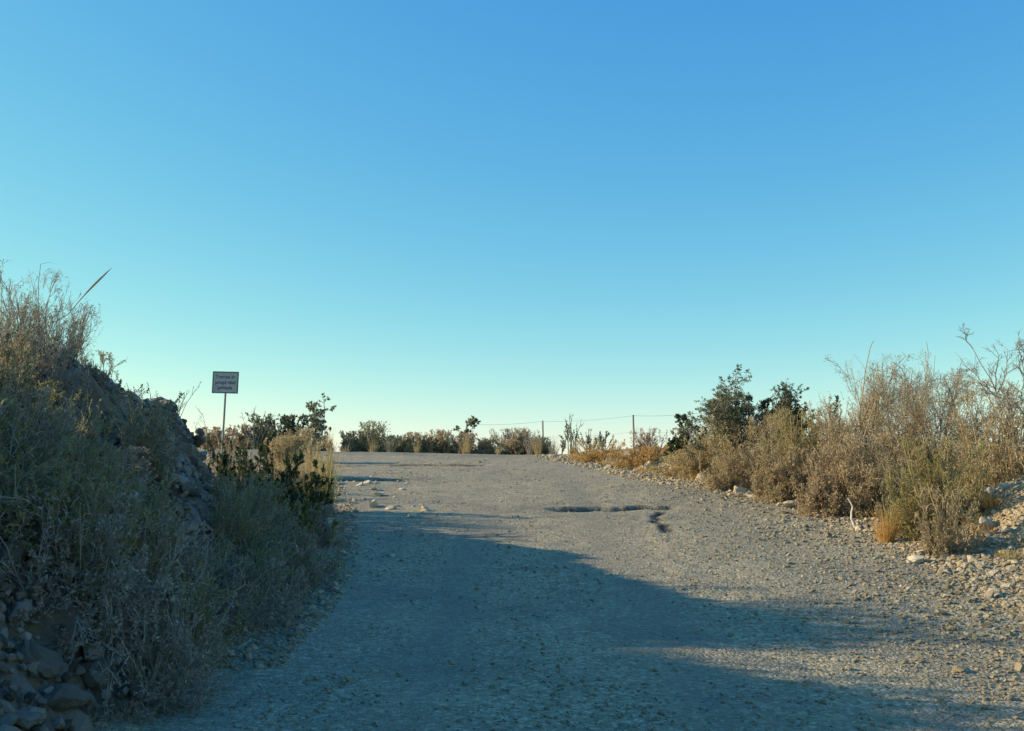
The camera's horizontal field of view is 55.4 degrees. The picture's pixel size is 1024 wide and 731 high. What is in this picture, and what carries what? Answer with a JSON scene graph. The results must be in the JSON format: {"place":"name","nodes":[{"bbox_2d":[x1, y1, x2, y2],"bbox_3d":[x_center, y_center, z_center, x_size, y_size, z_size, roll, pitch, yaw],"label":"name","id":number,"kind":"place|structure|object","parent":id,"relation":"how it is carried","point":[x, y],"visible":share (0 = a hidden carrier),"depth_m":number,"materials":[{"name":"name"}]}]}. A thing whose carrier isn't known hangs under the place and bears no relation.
{"place":"outdoors","nodes":[
{"label":"outdoors","id":0,"kind":"place"},
{"bbox_2d":[197,449,548,457],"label":"crossing road","id":1,"kind":"structure","parent":0,"point":[431,454],"depth_m":32.24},
{"bbox_2d":[240,407,271,449],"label":"dry stalks","id":2,"kind":"object","parent":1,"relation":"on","point":[253,424],"visible":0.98,"depth_m":35.92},
{"bbox_2d":[0,0,1023,454],"label":"sky","id":3,"kind":"structure","parent":0,"point":[423,216],"materials":[{"name":"blue"}]},
{"bbox_2d":[89,446,1023,730],"bbox_3d":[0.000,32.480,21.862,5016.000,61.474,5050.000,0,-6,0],"label":"ground","id":4,"kind":"structure","parent":0,"point":[237,646],"depth_m":11.57,"materials":[{"name":"gravel"}]},
{"bbox_2d":[0,319,16,414],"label":"bush","id":5,"kind":"object","parent":4,"relation":"on","point":[1,346],"visible":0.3,"depth_m":6.96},
{"bbox_2d":[0,332,70,440],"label":"bush","id":6,"kind":"object","parent":4,"relation":"on","point":[14,355],"visible":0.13,"depth_m":7.14,"materials":[{"name":"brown plant"}]},
{"bbox_2d":[44,511,188,717],"bbox_3d":[-2.573,1.471,6.014,0.987,1.130,1.145,3,-7,-30],"label":"bush","id":7,"kind":"object","parent":4,"relation":"on","point":[104,592],"visible":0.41,"depth_m":5.88,"materials":[{"name":"plant"}]},
{"bbox_2d":[0,340,249,730],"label":"rocky bank","id":8,"kind":"structure","parent":4,"relation":"on","point":[61,691],"depth_m":5.71,"materials":[{"name":"stone"}]},
{"bbox_2d":[0,360,39,454],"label":"bush","id":9,"kind":"object","parent":8,"relation":"on","point":[29,421],"visible":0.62,"depth_m":6.57,"materials":[{"name":"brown plant"}]},
{"bbox_2d":[0,322,54,437],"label":"bush","id":10,"kind":"object","parent":8,"relation":"on","point":[27,378],"visible":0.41,"depth_m":6.98,"materials":[{"name":"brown plant"}]},
{"bbox_2d":[0,396,78,529],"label":"bush","id":11,"kind":"object","parent":8,"relation":"on","point":[7,481],"visible":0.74,"depth_m":5.97,"materials":[{"name":"green plant"}]},
{"bbox_2d":[0,258,84,362],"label":"thorn bush","id":12,"kind":"object","parent":8,"relation":"on","point":[23,315],"visible":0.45,"depth_m":9.29,"materials":[{"name":"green plant"}]},
{"bbox_2d":[0,385,89,493],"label":"bush","id":13,"kind":"object","parent":8,"relation":"on","point":[23,417],"visible":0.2,"depth_m":6.56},
{"bbox_2d":[0,325,90,434],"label":"bush","id":14,"kind":"object","parent":8,"relation":"on","point":[52,364],"visible":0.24,"depth_m":8.74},
{"bbox_2d":[14,380,102,461],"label":"bush","id":15,"kind":"object","parent":8,"relation":"on","point":[82,418],"visible":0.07,"depth_m":8.17,"materials":[{"name":"green plant"}]},
{"bbox_2d":[15,295,102,369],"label":"thorn bush","id":16,"kind":"object","parent":8,"relation":"on","point":[81,331],"visible":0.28,"depth_m":9.89,"materials":[{"name":"brown plant"}]},
{"bbox_2d":[0,423,131,541],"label":"bush","id":17,"kind":"object","parent":8,"relation":"on","point":[97,461],"visible":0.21,"depth_m":6.40,"materials":[{"name":"green plant"}]},
{"bbox_2d":[0,457,136,582],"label":"bush","id":18,"kind":"object","parent":8,"relation":"on","point":[14,522],"visible":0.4,"depth_m":5.98,"materials":[{"name":"green plant"}]},
{"bbox_2d":[20,404,135,510],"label":"bush","id":19,"kind":"object","parent":8,"relation":"on","point":[94,450],"visible":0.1,"depth_m":6.96,"materials":[{"name":"green plant"}]},
{"bbox_2d":[9,468,150,612],"bbox_3d":[-2.786,1.220,6.230,0.860,1.139,1.019,0,-6,0],"label":"bush","id":20,"kind":"object","parent":8,"relation":"on","point":[79,536],"visible":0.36,"depth_m":5.99,"materials":[{"name":"green plant"}]},
{"bbox_2d":[0,486,161,663],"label":"bush","id":21,"kind":"object","parent":8,"relation":"on","point":[39,582],"visible":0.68,"depth_m":5.79,"materials":[{"name":"plant"}]},
{"bbox_2d":[79,363,121,407],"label":"bush","id":22,"kind":"object","parent":8,"relation":"on","point":[102,378],"visible":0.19,"depth_m":9.55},
{"bbox_2d":[61,420,154,492],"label":"bush","id":23,"kind":"object","parent":8,"relation":"on","point":[128,441],"visible":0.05,"depth_m":8.25,"materials":[{"name":"green plant"}]},
{"bbox_2d":[88,349,131,391],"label":"thorn bush","id":24,"kind":"object","parent":8,"relation":"on","point":[102,358],"visible":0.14,"depth_m":10.81,"materials":[{"name":"green plant"}]},
{"bbox_2d":[64,444,162,507],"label":"bush","id":25,"kind":"object","parent":8,"relation":"on","point":[137,480],"visible":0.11,"depth_m":7.66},
{"bbox_2d":[87,383,184,495],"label":"bush","id":26,"kind":"object","parent":8,"relation":"on","point":[153,434],"visible":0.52,"depth_m":8.62,"materials":[{"name":"green plant"}]},
{"bbox_2d":[99,460,185,571],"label":"bush","id":27,"kind":"object","parent":8,"relation":"on","point":[161,493],"visible":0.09,"depth_m":7.09,"materials":[{"name":"green plant"}]},
{"bbox_2d":[94,497,213,636],"bbox_3d":[-2.637,1.391,6.695,1.196,0.974,1.078,0,-6,0],"label":"bush","id":28,"kind":"object","parent":8,"relation":"on","point":[199,579],"visible":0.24,"depth_m":6.58,"materials":[{"name":"green plant"}]},
{"bbox_2d":[203,471,292,535],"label":"bush","id":29,"kind":"object","parent":8,"relation":"on","point":[255,498],"visible":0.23,"depth_m":10.20,"materials":[{"name":"green plant"}]},
{"bbox_2d":[230,495,301,539],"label":"bush","id":30,"kind":"object","parent":8,"relation":"on","point":[286,525],"visible":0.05,"depth_m":10.17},
{"bbox_2d":[111,506,212,596],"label":"bush","id":31,"kind":"object","parent":4,"relation":"on","point":[193,551],"visible":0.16,"depth_m":6.97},
{"bbox_2d":[93,576,236,724],"bbox_3d":[-2.216,1.997,6.148,0.948,1.331,1.172,3,-7,-31],"label":"bush","id":32,"kind":"object","parent":4,"relation":"on","point":[167,655],"visible":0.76,"depth_m":5.99,"materials":[{"name":"plant"}]},
{"bbox_2d":[114,517,262,636],"bbox_3d":[-2.500,1.829,7.380,1.216,1.361,1.222,0,-6,0],"label":"bush","id":33,"kind":"object","parent":4,"relation":"on","point":[220,560],"visible":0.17,"depth_m":7.53,"materials":[{"name":"green plant"}]},
{"bbox_2d":[137,574,242,679],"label":"bush","id":34,"kind":"object","parent":4,"relation":"on","point":[200,608],"visible":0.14,"depth_m":6.80,"materials":[{"name":"green plant"}]},
{"bbox_2d":[198,425,236,448],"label":"bush","id":35,"kind":"object","parent":4,"relation":"on","point":[215,437],"visible":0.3,"depth_m":37.92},
{"bbox_2d":[205,428,235,471],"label":"bush","id":36,"kind":"object","parent":4,"relation":"on","point":[220,447],"visible":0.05,"depth_m":18.44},
{"bbox_2d":[203,432,247,487],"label":"leafy weed","id":37,"kind":"object","parent":4,"relation":"on","point":[225,461],"visible":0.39,"depth_m":14.93,"materials":[{"name":"green plant"}]},
{"bbox_2d":[212,371,238,453],"bbox_3d":[-8.114,1.583,27.464,0.752,2.834,0.087,1,-6,4],"label":"sign","id":38,"kind":"object","parent":4,"relation":"on","point":[224,382],"visible":1,"depth_m":27.53,"materials":[{"name":"metal"}]},
{"bbox_2d":[211,437,257,475],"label":"bush","id":39,"kind":"object","parent":4,"relation":"on","point":[236,440],"visible":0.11,"depth_m":19.32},
{"bbox_2d":[190,485,292,575],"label":"bush","id":40,"kind":"object","parent":4,"relation":"on","point":[262,512],"visible":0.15,"depth_m":9.39,"materials":[{"name":"green plant"}]},
{"bbox_2d":[204,471,279,568],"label":"bush","id":41,"kind":"object","parent":4,"relation":"on","point":[239,518],"visible":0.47,"depth_m":9.10,"materials":[{"name":"green plant"}]},
{"bbox_2d":[228,424,264,449],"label":"bush","id":42,"kind":"object","parent":4,"relation":"on","point":[235,433],"visible":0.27,"depth_m":37.20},
{"bbox_2d":[201,543,293,616],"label":"bush","id":43,"kind":"object","parent":4,"relation":"on","point":[261,562],"visible":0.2,"depth_m":8.45,"materials":[{"name":"green plant"}]},
{"bbox_2d":[228,445,267,495],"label":"leafy weed","id":44,"kind":"object","parent":4,"relation":"on","point":[243,467],"visible":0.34,"depth_m":14.45,"materials":[{"name":"green plant"}]},
{"bbox_2d":[191,557,305,641],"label":"bush","id":45,"kind":"object","parent":4,"relation":"on","point":[263,609],"visible":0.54,"depth_m":8.03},
{"bbox_2d":[198,540,310,624],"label":"bush","id":46,"kind":"object","parent":4,"relation":"on","point":[295,580],"visible":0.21,"depth_m":8.63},
{"bbox_2d":[230,533,296,600],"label":"bush","id":47,"kind":"object","parent":4,"relation":"on","point":[269,545],"visible":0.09,"depth_m":9.16,"materials":[{"name":"green plant"}]},
{"bbox_2d":[236,476,297,525],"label":"leafy weed","id":48,"kind":"object","parent":4,"relation":"on","point":[292,498],"visible":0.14,"depth_m":13.06,"materials":[{"name":"green plant"}]},
{"bbox_2d":[234,465,301,510],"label":"bush","id":49,"kind":"object","parent":4,"relation":"on","point":[278,468],"visible":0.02,"depth_m":15.38,"materials":[{"name":"plant"}]},
{"bbox_2d":[242,411,294,449],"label":"evergreen bush","id":50,"kind":"object","parent":4,"relation":"on","point":[270,430],"visible":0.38,"depth_m":37.28,"materials":[{"name":"green plant"}]},
{"bbox_2d":[232,521,318,593],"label":"bush","id":51,"kind":"object","parent":4,"relation":"on","point":[299,539],"visible":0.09,"depth_m":9.63,"materials":[{"name":"green plant"}]},
{"bbox_2d":[253,442,305,505],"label":"leafy weed","id":52,"kind":"object","parent":4,"relation":"on","point":[290,473],"visible":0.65,"depth_m":14.08,"materials":[{"name":"green plant"}]},
{"bbox_2d":[264,435,312,473],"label":"bush","id":53,"kind":"object","parent":4,"relation":"on","point":[282,447],"visible":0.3,"depth_m":22.30,"materials":[{"name":"plant"}]},
{"bbox_2d":[277,413,301,440],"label":"evergreen bush","id":54,"kind":"object","parent":4,"relation":"on","point":[287,422],"visible":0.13,"depth_m":37.67,"materials":[{"name":"green plant"}]},
{"bbox_2d":[255,527,329,596],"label":"bush","id":55,"kind":"object","parent":4,"relation":"on","point":[310,557],"visible":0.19,"depth_m":9.68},
{"bbox_2d":[277,428,318,457],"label":"bush","id":56,"kind":"object","parent":4,"relation":"on","point":[304,433],"visible":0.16,"depth_m":28.11,"materials":[{"name":"plant"}]},
{"bbox_2d":[260,516,344,584],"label":"bush","id":57,"kind":"object","parent":4,"relation":"on","point":[336,564],"visible":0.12,"depth_m":10.29,"materials":[{"name":"green plant"}]},
{"bbox_2d":[270,497,339,548],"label":"leafy weed","id":58,"kind":"object","parent":4,"relation":"on","point":[304,516],"visible":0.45,"depth_m":12.05,"materials":[{"name":"green plant"}]},
{"bbox_2d":[281,458,333,529],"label":"leafy weed","id":59,"kind":"object","parent":4,"relation":"on","point":[315,495],"visible":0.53,"depth_m":13.60,"materials":[{"name":"green plant"}]},
{"bbox_2d":[275,449,347,493],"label":"grass tuft","id":60,"kind":"object","parent":4,"relation":"on","point":[301,476],"visible":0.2,"depth_m":15.35,"materials":[{"name":"plant"}]},
{"bbox_2d":[292,435,334,513],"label":"bush","id":61,"kind":"object","parent":4,"relation":"on","point":[328,443],"visible":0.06,"depth_m":16.10,"materials":[{"name":"plant"}]},
{"bbox_2d":[293,393,335,450],"bbox_3d":[-7.523,2.171,37.218,1.430,2.335,1.787,2,-6,-21],"label":"slender tree","id":62,"kind":"object","parent":4,"relation":"on","point":[316,424],"visible":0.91,"depth_m":37.34,"materials":[{"name":"green plant"}]},
{"bbox_2d":[300,501,347,549],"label":"bush","id":63,"kind":"object","parent":4,"relation":"on","point":[322,533],"visible":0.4,"depth_m":12.43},
{"bbox_2d":[304,451,354,517],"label":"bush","id":64,"kind":"object","parent":4,"relation":"on","point":[325,488],"visible":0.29,"depth_m":14.87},
{"bbox_2d":[338,430,367,451],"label":"bush","id":65,"kind":"object","parent":4,"relation":"on","point":[349,438],"visible":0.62,"depth_m":37.86,"materials":[{"name":"green plant"}]},
{"bbox_2d":[355,419,390,451],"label":"bush","id":66,"kind":"object","parent":4,"relation":"on","point":[374,434],"visible":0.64,"depth_m":37.83,"materials":[{"name":"green plant"}]},
{"bbox_2d":[386,434,408,452],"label":"bush","id":67,"kind":"object","parent":4,"relation":"on","point":[400,446],"visible":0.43,"depth_m":37.59,"materials":[{"name":"plant"}]},
{"bbox_2d":[403,431,432,452],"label":"bush","id":68,"kind":"object","parent":4,"relation":"on","point":[418,438],"visible":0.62,"depth_m":37.44,"materials":[{"name":"plant"}]},
{"bbox_2d":[425,429,455,452],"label":"bush","id":69,"kind":"object","parent":4,"relation":"on","point":[439,444],"visible":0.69,"depth_m":37.40,"materials":[{"name":"plant"}]},
{"bbox_2d":[449,432,479,453],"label":"bush","id":70,"kind":"object","parent":4,"relation":"on","point":[457,447],"visible":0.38,"depth_m":37.31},
{"bbox_2d":[453,415,480,436],"bbox_3d":[-1.779,2.729,38.125,1.060,1.625,0.769,5,-8,-41],"label":"young sapling","id":71,"kind":"object","parent":4,"relation":"on","point":[473,420],"visible":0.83,"depth_m":38.13,"materials":[{"name":"green plant"}]},
{"bbox_2d":[475,437,495,453],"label":"bush","id":72,"kind":"object","parent":4,"relation":"on","point":[484,445],"visible":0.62,"depth_m":37.21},
{"bbox_2d":[489,427,540,454],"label":"bush","id":73,"kind":"object","parent":4,"relation":"on","point":[510,444],"visible":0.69,"depth_m":37.40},
{"bbox_2d":[529,436,554,454],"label":"bush","id":74,"kind":"object","parent":4,"relation":"on","point":[544,450],"visible":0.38,"depth_m":37.19,"materials":[{"name":"green plant"}]},
{"bbox_2d":[564,414,583,453],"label":"stalky plant","id":75,"kind":"object","parent":4,"relation":"on","point":[568,433],"visible":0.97,"depth_m":33.41,"materials":[{"name":"green plant"}]},
{"bbox_2d":[466,412,716,449],"bbox_3d":[2.599,2.553,34.302,1.801,1.504,11.536,5,-8,-40],"label":"wire fence","id":76,"kind":"object","parent":4,"relation":"on","point":[583,420],"visible":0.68,"depth_m":34.36,"materials":[{"name":"metal"}]},
{"bbox_2d":[570,439,624,462],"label":"bush","id":77,"kind":"object","parent":4,"relation":"on","point":[596,455],"visible":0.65,"depth_m":28.26,"materials":[{"name":"orange plant"}]},
{"bbox_2d":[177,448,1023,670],"bbox_3d":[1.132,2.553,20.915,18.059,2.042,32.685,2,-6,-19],"label":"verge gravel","id":78,"kind":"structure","parent":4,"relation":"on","point":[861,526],"depth_m":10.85,"materials":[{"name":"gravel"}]},
{"bbox_2d":[594,431,613,450],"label":"stalky plant","id":79,"kind":"object","parent":4,"relation":"on","point":[600,438],"visible":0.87,"depth_m":33.25,"materials":[{"name":"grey plant"}]},
{"bbox_2d":[607,444,668,468],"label":"bush","id":80,"kind":"object","parent":4,"relation":"on","point":[634,458],"visible":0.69,"depth_m":25.15,"materials":[{"name":"orange plant"}]},
{"bbox_2d":[629,427,667,455],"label":"bush","id":81,"kind":"object","parent":4,"relation":"on","point":[648,438],"visible":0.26,"depth_m":26.85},
{"bbox_2d":[663,411,694,455],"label":"evergreen bush","id":82,"kind":"object","parent":4,"relation":"on","point":[676,441],"visible":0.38,"depth_m":25.24,"materials":[{"name":"green plant"}]},
{"bbox_2d":[655,448,710,477],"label":"bush","id":83,"kind":"object","parent":4,"relation":"on","point":[675,471],"visible":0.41,"depth_m":22.43,"materials":[{"name":"plant"}]},
{"bbox_2d":[665,423,742,478],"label":"bush","id":84,"kind":"object","parent":4,"relation":"on","point":[689,465],"visible":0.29,"depth_m":21.97,"materials":[{"name":"plant"}]},
{"bbox_2d":[677,396,753,470],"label":"evergreen shrub","id":85,"kind":"object","parent":4,"relation":"on","point":[700,446],"visible":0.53,"depth_m":21.23,"materials":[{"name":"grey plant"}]},
{"bbox_2d":[698,453,753,491],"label":"bush","id":86,"kind":"object","parent":4,"relation":"on","point":[715,483],"visible":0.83,"depth_m":19.64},
{"bbox_2d":[687,364,809,466],"bbox_3d":[5.082,1.188,21.330,2.705,2.470,2.023,0,-6,0],"label":"evergreen shrub","id":87,"kind":"object","parent":4,"relation":"on","point":[743,407],"visible":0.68,"depth_m":21.18,"materials":[{"name":"green plant"}]},
{"bbox_2d":[699,410,801,486],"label":"bush","id":88,"kind":"object","parent":4,"relation":"on","point":[727,449],"visible":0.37,"depth_m":20.14,"materials":[{"name":"plant"}]},
{"bbox_2d":[738,440,812,502],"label":"bush","id":89,"kind":"object","parent":4,"relation":"on","point":[769,489],"visible":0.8,"depth_m":17.80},
{"bbox_2d":[742,393,839,454],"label":"evergreen bush","id":90,"kind":"object","parent":4,"relation":"on","point":[769,400],"visible":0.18,"depth_m":21.65,"materials":[{"name":"green plant"}]},
{"bbox_2d":[759,404,852,499],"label":"bush","id":91,"kind":"object","parent":4,"relation":"on","point":[790,439],"visible":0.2,"depth_m":18.38,"materials":[{"name":"brown plant"}]},
{"bbox_2d":[790,444,866,517],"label":"bush","id":92,"kind":"object","parent":4,"relation":"on","point":[825,498],"visible":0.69,"depth_m":15.58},
{"bbox_2d":[805,393,877,498],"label":"bush","id":93,"kind":"object","parent":4,"relation":"on","point":[832,443],"visible":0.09,"depth_m":16.82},
{"bbox_2d":[799,341,936,487],"bbox_3d":[6.806,1.375,18.574,2.493,3.599,1.941,-5,-7,38],"label":"thorn bush","id":94,"kind":"object","parent":4,"relation":"on","point":[878,414],"visible":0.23,"depth_m":18.37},
{"bbox_2d":[838,431,916,519],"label":"bush","id":95,"kind":"object","parent":4,"relation":"on","point":[871,495],"visible":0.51,"depth_m":15.33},
{"bbox_2d":[878,456,929,532],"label":"bush","id":96,"kind":"object","parent":4,"relation":"on","point":[882,490],"visible":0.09,"depth_m":13.62,"materials":[{"name":"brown plant"}]},
{"bbox_2d":[860,362,1004,478],"bbox_3d":[7.711,1.513,17.898,2.656,3.239,2.569,0,-6,0],"label":"thorn bush","id":97,"kind":"object","parent":4,"relation":"on","point":[921,418],"visible":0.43,"depth_m":17.68,"materials":[{"name":"plant"}]},
{"bbox_2d":[884,433,993,543],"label":"bush","id":98,"kind":"object","parent":4,"relation":"on","point":[907,513],"visible":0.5,"depth_m":12.68,"materials":[{"name":"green plant"}]},
{"bbox_2d":[911,479,982,557],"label":"bush","id":99,"kind":"object","parent":4,"relation":"on","point":[945,544],"visible":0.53,"depth_m":11.69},
{"bbox_2d":[913,356,1023,465],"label":"bare sapling","id":100,"kind":"object","parent":4,"relation":"on","point":[945,407],"visible":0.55,"depth_m":16.61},
{"bbox_2d":[930,377,1023,500],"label":"bush","id":101,"kind":"object","parent":4,"relation":"on","point":[998,470],"visible":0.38,"depth_m":14.16,"materials":[{"name":"plant"}]},
{"bbox_2d":[977,516,993,529],"bbox_3d":[5.908,2.005,12.150,0.352,0.225,0.211,13,-15,-6],"label":"stone","id":102,"kind":"object","parent":4,"relation":"on","point":[983,520],"visible":0.57,"depth_m":12.07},
{"bbox_2d":[963,435,1011,486],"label":"bush","id":103,"kind":"object","parent":4,"relation":"on","point":[994,461],"visible":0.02,"depth_m":14.44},
{"bbox_2d":[956,323,1023,477],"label":"bare tree","id":104,"kind":"object","parent":4,"relation":"on","point":[995,393],"visible":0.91,"depth_m":14.04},
{"bbox_2d":[977,491,1006,508],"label":"grass tuft","id":105,"kind":"object","parent":4,"relation":"on","point":[993,500],"visible":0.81,"depth_m":12.38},
{"bbox_2d":[976,489,1011,507],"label":"grass tuft","id":106,"kind":"object","parent":4,"relation":"on","point":[996,502],"visible":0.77,"depth_m":12.35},
{"bbox_2d":[989,416,1023,478],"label":"bush","id":107,"kind":"object","parent":4,"relation":"on","point":[1012,446],"visible":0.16,"depth_m":14.38,"materials":[{"name":"brown plant"}]},
{"bbox_2d":[993,547,1022,559],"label":"grass tuft","id":108,"kind":"object","parent":4,"relation":"on","point":[1004,555],"visible":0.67,"depth_m":11.23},
{"bbox_2d":[100,453,1023,730],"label":"road","id":109,"kind":"structure","parent":0,"point":[357,610],"depth_m":8.19,"materials":[{"name":"gravel"}]},
{"bbox_2d":[861,504,901,542],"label":"grass tuft","id":110,"kind":"object","parent":109,"relation":"on","point":[883,532],"visible":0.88,"depth_m":12.70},
{"bbox_2d":[906,555,923,562],"bbox_3d":[4.636,2.227,11.231,0.196,0.092,0.236,-2,-6,20],"label":"stone","id":111,"kind":"object","parent":109,"relation":"on","point":[915,559],"visible":0.96,"depth_m":11.16,"materials":[{"name":"stone"}]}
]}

